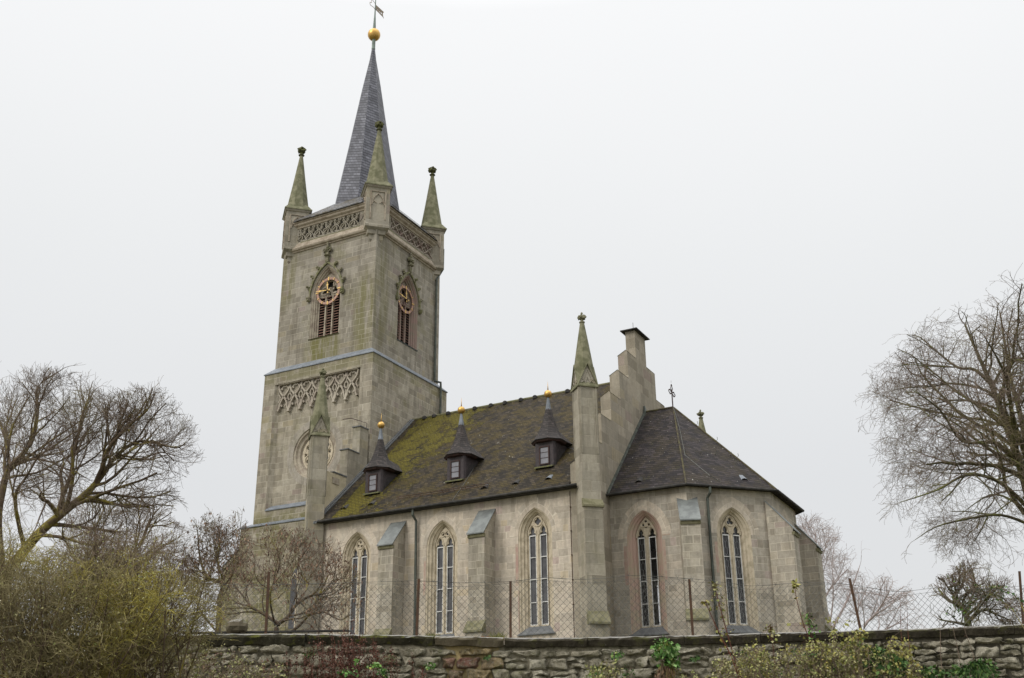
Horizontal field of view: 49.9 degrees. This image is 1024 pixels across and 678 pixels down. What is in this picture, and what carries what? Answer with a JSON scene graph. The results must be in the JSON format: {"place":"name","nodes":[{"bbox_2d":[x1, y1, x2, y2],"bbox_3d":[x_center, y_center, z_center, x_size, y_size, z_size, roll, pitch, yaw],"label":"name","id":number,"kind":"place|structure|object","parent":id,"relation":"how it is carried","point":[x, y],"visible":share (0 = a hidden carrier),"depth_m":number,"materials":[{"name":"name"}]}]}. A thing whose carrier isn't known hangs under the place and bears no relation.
{"place":"outdoors","nodes":[
{"label":"outdoors","id":0,"kind":"place"},
{"bbox_2d":[0,0,1023,641],"label":"sky","id":1,"kind":"structure","parent":0,"point":[773,193],"materials":[{"name":"white"}]},
{"bbox_2d":[763,624,780,676],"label":"sapling","id":2,"kind":"object","parent":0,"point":[770,630],"visible":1,"depth_m":18.38,"materials":[{"name":"green plant"}]},
{"bbox_3d":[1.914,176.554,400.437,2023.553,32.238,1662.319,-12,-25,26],"label":"ground","id":3,"kind":"structure","parent":0,"visible":0},
{"bbox_2d":[0,520,126,676],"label":"bare bush","id":4,"kind":"object","parent":3,"relation":"on","point":[11,555],"visible":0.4,"depth_m":14.61,"materials":[{"name":"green plant"}]},
{"bbox_2d":[0,360,203,598],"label":"bare tree","id":5,"kind":"object","parent":3,"relation":"on","point":[64,508],"visible":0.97,"depth_m":27.59,"materials":[{"name":"brown plant"}]},
{"bbox_2d":[31,485,191,588],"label":"bare tree","id":6,"kind":"object","parent":3,"relation":"on","point":[136,521],"visible":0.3,"depth_m":44.24,"materials":[{"name":"brown plant"}]},
{"bbox_2d":[0,547,245,677],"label":"bare bush","id":7,"kind":"object","parent":3,"relation":"on","point":[88,667],"visible":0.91,"depth_m":14.00,"materials":[{"name":"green plant"}]},
{"bbox_2d":[40,520,219,677],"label":"bare bush","id":8,"kind":"object","parent":3,"relation":"on","point":[119,547],"visible":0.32,"depth_m":15.15,"materials":[{"name":"brown plant"}]},
{"bbox_2d":[77,556,224,677],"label":"bare bush","id":9,"kind":"object","parent":3,"relation":"on","point":[185,657],"visible":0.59,"depth_m":14.14,"materials":[{"name":"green plant"}]},
{"bbox_2d":[167,507,255,631],"bbox_3d":[-8.442,6.440,30.881,2.276,3.917,3.291,1,-22,-4],"label":"hazel shrub","id":10,"kind":"object","parent":3,"relation":"on","point":[220,544],"visible":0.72,"depth_m":30.85,"materials":[{"name":"brown plant"}]},
{"bbox_2d":[168,644,287,677],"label":"undergrowth","id":11,"kind":"object","parent":3,"relation":"on","point":[231,662],"visible":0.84,"depth_m":17.44,"materials":[{"name":"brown plant"}]},
{"bbox_2d":[199,521,367,633],"bbox_3d":[-4.624,4.828,22.742,3.223,2.537,3.451,13,-26,-30],"label":"fruit tree","id":12,"kind":"object","parent":3,"relation":"on","point":[319,607],"visible":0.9,"depth_m":22.61,"materials":[{"name":"brown plant"}]},
{"bbox_2d":[283,619,426,677],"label":"dried weed","id":13,"kind":"object","parent":3,"relation":"on","point":[343,650],"visible":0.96,"depth_m":18.42,"materials":[{"name":"brown plant"}]},
{"bbox_2d":[0,624,1023,677],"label":"retaining wall","id":14,"kind":"structure","parent":3,"relation":"on","point":[1002,646],"depth_m":19.36,"materials":[{"name":"stone"}]},
{"bbox_2d":[226,619,247,633],"bbox_3d":[-4.980,5.174,19.730,0.454,0.286,0.319,-12,-25,26],"label":"loose stone","id":15,"kind":"object","parent":14,"relation":"on","point":[239,626],"visible":0.91,"depth_m":19.64,"materials":[{"name":"beige stone"}]},
{"bbox_2d":[193,629,349,633],"bbox_3d":[-4.443,5.297,19.873,3.000,0.040,0.150,-1,-22,0],"label":"wooden board","id":16,"kind":"object","parent":14,"relation":"on","point":[288,631],"visible":0.57,"depth_m":19.81,"materials":[{"name":"wood"}]},
{"bbox_2d":[337,659,389,677],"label":"leafy plant","id":17,"kind":"object","parent":14,"relation":"on","point":[377,665],"visible":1,"depth_m":17.69,"materials":[{"name":"green plant"}]},
{"bbox_2d":[425,662,435,669],"bbox_3d":[-1.417,5.644,18.957,0.228,0.174,0.559,-2,-22,4],"label":"wall fern","id":18,"kind":"object","parent":14,"relation":"attached to","point":[431,663],"depth_m":18.91,"materials":[{"name":"green plant"}]},
{"bbox_2d":[483,655,490,660],"bbox_3d":[-0.432,5.483,18.937,0.147,0.128,0.527,0,-22,-1],"label":"wall fern","id":19,"kind":"object","parent":14,"relation":"attached to","point":[487,657],"depth_m":18.94,"materials":[{"name":"green plant"}]},
{"bbox_2d":[489,632,506,637],"bbox_3d":[-0.253,5.341,19.810,0.364,0.165,0.330,-12,-25,26],"label":"grass tuft","id":20,"kind":"object","parent":14,"relation":"on","point":[497,635],"visible":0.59,"depth_m":19.79,"materials":[{"name":"green plant"}]},
{"bbox_2d":[30,571,1023,638],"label":"chain link fence","id":21,"kind":"object","parent":14,"relation":"on","point":[510,597],"visible":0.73,"depth_m":19.97,"materials":[{"name":"metal"}]},
{"bbox_2d":[588,666,606,677],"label":"wall fern","id":22,"kind":"object","parent":14,"relation":"attached to","point":[595,672],"depth_m":18.91,"materials":[{"name":"green plant"}]},
{"bbox_2d":[611,650,624,660],"bbox_3d":[1.827,5.475,19.016,0.257,0.194,0.579,-5,-23,9],"label":"wall fern","id":23,"kind":"object","parent":14,"relation":"attached to","point":[617,655],"depth_m":18.96,"materials":[{"name":"green plant"}]},
{"bbox_2d":[654,666,675,677],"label":"dry roots","id":24,"kind":"object","parent":14,"relation":"attached to","point":[668,669],"visible":0.88,"depth_m":18.65,"materials":[{"name":"brown plant"}]},
{"bbox_2d":[650,635,680,677],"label":"leafy plant","id":25,"kind":"object","parent":14,"relation":"attached to","point":[665,649],"visible":0.98,"depth_m":18.70,"materials":[{"name":"green plant"}]},
{"bbox_2d":[689,655,699,661],"bbox_3d":[3.179,5.538,19.016,0.220,0.142,0.538,2,-23,-7],"label":"wall fern","id":26,"kind":"object","parent":14,"relation":"attached to","point":[695,660],"depth_m":18.91,"materials":[{"name":"green plant"}]},
{"bbox_2d":[221,0,832,644],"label":"church","id":27,"kind":"structure","parent":3,"relation":"on","point":[383,464],"depth_m":50.68,"materials":[{"name":"stone"}]},
{"bbox_2d":[285,568,297,628],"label":"tower window","id":28,"kind":"structure","parent":27,"relation":"in","point":[290,625],"depth_m":55.63,"materials":[{"name":"glass"}]},
{"bbox_2d":[287,421,341,484],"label":"rose window","id":29,"kind":"structure","parent":27,"relation":"in","point":[299,457],"depth_m":59.38,"materials":[{"name":"stone"}]},
{"bbox_2d":[306,242,345,340],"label":"belfry window","id":30,"kind":"structure","parent":27,"relation":"in","point":[324,319],"depth_m":62.95,"materials":[{"name":"stone"}]},
{"bbox_2d":[335,522,377,634],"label":"window","id":31,"kind":"structure","parent":27,"relation":"in","point":[361,545],"depth_m":50.32,"materials":[{"name":"stone"}]},
{"bbox_2d":[396,253,422,351],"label":"belfry window","id":32,"kind":"structure","parent":27,"relation":"in","point":[406,323],"depth_m":64.41,"materials":[{"name":"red stone"}]},
{"bbox_2d":[419,510,465,635],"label":"window","id":33,"kind":"structure","parent":27,"relation":"in","point":[444,538],"depth_m":48.23,"materials":[{"name":"stone"}]},
{"bbox_2d":[510,497,560,635],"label":"window","id":34,"kind":"structure","parent":27,"relation":"in","point":[534,533],"depth_m":46.17,"materials":[{"name":"stone"}]},
{"bbox_2d":[618,499,670,635],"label":"window","id":35,"kind":"structure","parent":27,"relation":"in","point":[633,527],"depth_m":46.84,"materials":[{"name":"stone"}]},
{"bbox_2d":[653,573,659,624],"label":"window","id":36,"kind":"structure","parent":27,"relation":"in","point":[656,609],"depth_m":58.72,"materials":[{"name":"glass"}]},
{"bbox_2d":[710,497,760,633],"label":"window","id":37,"kind":"structure","parent":27,"relation":"in","point":[732,529],"depth_m":46.53,"materials":[{"name":"stone"}]},
{"bbox_2d":[584,659,636,677],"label":"undergrowth","id":38,"kind":"object","parent":3,"relation":"on","point":[591,671],"visible":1,"depth_m":18.19,"materials":[{"name":"green plant"}]},
{"bbox_2d":[700,600,738,677],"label":"sapling","id":39,"kind":"object","parent":3,"relation":"on","point":[710,609],"visible":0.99,"depth_m":18.28,"materials":[{"name":"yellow plant"}]},
{"bbox_2d":[680,655,763,677],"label":"undergrowth","id":40,"kind":"object","parent":3,"relation":"on","point":[726,664],"visible":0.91,"depth_m":18.06,"materials":[{"name":"green plant"}]},
{"bbox_2d":[708,581,741,677],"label":"sapling","id":41,"kind":"object","parent":3,"relation":"on","point":[719,604],"visible":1,"depth_m":18.64,"materials":[{"name":"green plant"}]},
{"bbox_2d":[728,638,821,677],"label":"undergrowth","id":42,"kind":"object","parent":3,"relation":"on","point":[756,653],"visible":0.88,"depth_m":17.91,"materials":[{"name":"green plant"}]},
{"bbox_2d":[787,578,831,677],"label":"sapling","id":43,"kind":"object","parent":3,"relation":"on","point":[794,583],"visible":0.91,"depth_m":18.52,"materials":[{"name":"yellow plant"}]},
{"bbox_2d":[802,612,820,677],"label":"sapling","id":44,"kind":"object","parent":3,"relation":"on","point":[811,626],"visible":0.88,"depth_m":18.43,"materials":[{"name":"green plant"}]},
{"bbox_2d":[793,631,872,677],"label":"undergrowth","id":45,"kind":"object","parent":3,"relation":"on","point":[823,673],"visible":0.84,"depth_m":17.94,"materials":[{"name":"green plant"}]},
{"bbox_2d":[809,617,877,677],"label":"yellow shrub","id":46,"kind":"object","parent":3,"relation":"on","point":[834,630],"visible":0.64,"depth_m":18.16,"materials":[{"name":"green plant"}]},
{"bbox_2d":[796,512,906,628],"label":"birch tree","id":47,"kind":"object","parent":3,"relation":"on","point":[833,559],"visible":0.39,"depth_m":81.23,"materials":[{"name":"brown plant"}]},
{"bbox_2d":[816,526,923,629],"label":"birch tree","id":48,"kind":"object","parent":3,"relation":"on","point":[878,607],"visible":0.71,"depth_m":80.68,"materials":[{"name":"brown plant"}]},
{"bbox_2d":[862,644,908,677],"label":"nettle clump","id":49,"kind":"object","parent":3,"relation":"on","point":[902,665],"visible":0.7,"depth_m":17.79,"materials":[{"name":"green plant"}]},
{"bbox_2d":[850,643,940,677],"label":"undergrowth","id":50,"kind":"object","parent":3,"relation":"on","point":[912,668],"visible":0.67,"depth_m":17.81,"materials":[{"name":"green plant"}]},
{"bbox_2d":[874,629,927,677],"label":"yellow shrub","id":51,"kind":"object","parent":3,"relation":"on","point":[904,652],"visible":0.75,"depth_m":18.01,"materials":[{"name":"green plant"}]},
{"bbox_2d":[855,263,1023,577],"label":"bare tree","id":52,"kind":"object","parent":3,"relation":"on","point":[1013,455],"visible":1,"depth_m":25.86,"materials":[{"name":"brown plant"}]},
{"bbox_2d":[938,625,942,675],"bbox_3d":[7.168,5.487,18.331,0.172,1.413,0.063,17,-28,-36],"label":"sapling","id":53,"kind":"object","parent":3,"relation":"on","point":[940,648],"visible":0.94,"depth_m":18.49,"materials":[{"name":"brown plant"}]},
{"bbox_2d":[915,657,1001,677],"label":"nettle clump","id":54,"kind":"object","parent":3,"relation":"on","point":[979,667],"visible":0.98,"depth_m":17.82,"materials":[{"name":"green plant"}]},
{"bbox_2d":[924,553,1023,627],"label":"apple tree","id":55,"kind":"object","parent":3,"relation":"on","point":[974,587],"visible":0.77,"depth_m":37.01,"materials":[{"name":"brown plant"}]},
{"bbox_2d":[987,594,1023,627],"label":"sapling","id":56,"kind":"object","parent":3,"relation":"on","point":[1006,604],"visible":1,"depth_m":19.44,"materials":[{"name":"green plant"}]},
{"bbox_2d":[990,585,1023,610],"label":"sapling","id":57,"kind":"object","parent":3,"relation":"on","point":[1008,592],"visible":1,"depth_m":19.41,"materials":[{"name":"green plant"}]}
]}

